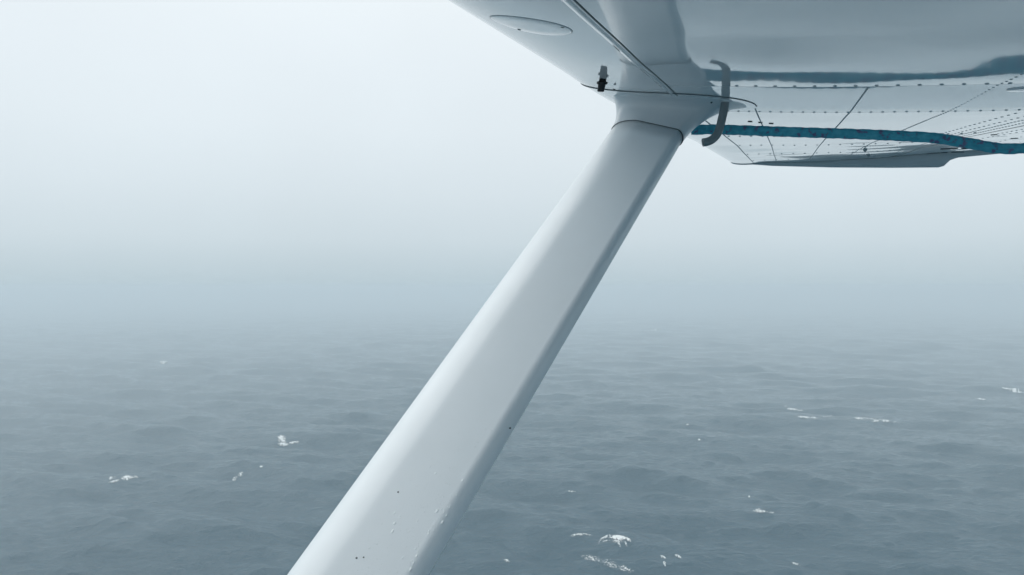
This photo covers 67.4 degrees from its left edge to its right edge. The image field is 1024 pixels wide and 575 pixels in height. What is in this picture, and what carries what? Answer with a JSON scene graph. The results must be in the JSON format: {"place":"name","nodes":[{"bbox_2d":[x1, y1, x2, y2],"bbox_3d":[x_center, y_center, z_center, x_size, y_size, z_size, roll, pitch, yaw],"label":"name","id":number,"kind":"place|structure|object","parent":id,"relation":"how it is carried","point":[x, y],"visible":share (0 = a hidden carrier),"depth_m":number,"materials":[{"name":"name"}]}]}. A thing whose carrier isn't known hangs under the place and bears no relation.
{"place":"outdoors","nodes":[
{"label":"outdoors","id":0,"kind":"place"},
{"bbox_2d":[0,293,1023,574],"bbox_3d":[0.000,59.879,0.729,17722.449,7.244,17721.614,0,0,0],"label":"sea","id":1,"kind":"structure","parent":0,"point":[618,419],"depth_m":315.76,"materials":[{"name":"teal liquid"}]},
{"bbox_2d":[109,475,137,482],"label":"whitecap","id":2,"kind":"object","parent":1,"relation":"on","point":[128,476],"visible":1,"depth_m":237.12,"materials":[{"name":"white liquid"}]},
{"bbox_2d":[277,435,297,445],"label":"whitecap","id":3,"kind":"object","parent":1,"relation":"on","point":[282,438],"visible":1,"depth_m":301.24,"materials":[{"name":"white liquid"}]},
{"bbox_2d":[586,555,629,570],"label":"whitecap","id":4,"kind":"object","parent":1,"relation":"on","point":[609,563],"visible":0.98,"depth_m":165.19,"materials":[{"name":"white liquid"}]},
{"bbox_2d":[599,534,629,545],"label":"whitecap","id":5,"kind":"object","parent":1,"relation":"on","point":[617,536],"visible":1,"depth_m":179.16,"materials":[{"name":"white liquid"}]},
{"bbox_2d":[1002,387,1023,392],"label":"whitecap","id":6,"kind":"object","parent":1,"relation":"on","point":[1014,389],"visible":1,"depth_m":443.05,"materials":[{"name":"white liquid"}]},
{"bbox_2d":[0,0,1023,293],"label":"sky","id":7,"kind":"structure","parent":0,"point":[147,146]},
{"bbox_2d":[287,0,1023,574],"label":"airplane","id":8,"kind":"object","parent":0,"point":[667,76],"visible":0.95,"depth_m":0.97,"materials":[{"name":"white paint"}]},
{"bbox_2d":[691,124,1023,153],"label":"rope","id":9,"kind":"object","parent":8,"relation":"attached to","point":[915,136],"visible":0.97,"depth_m":1.41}
]}

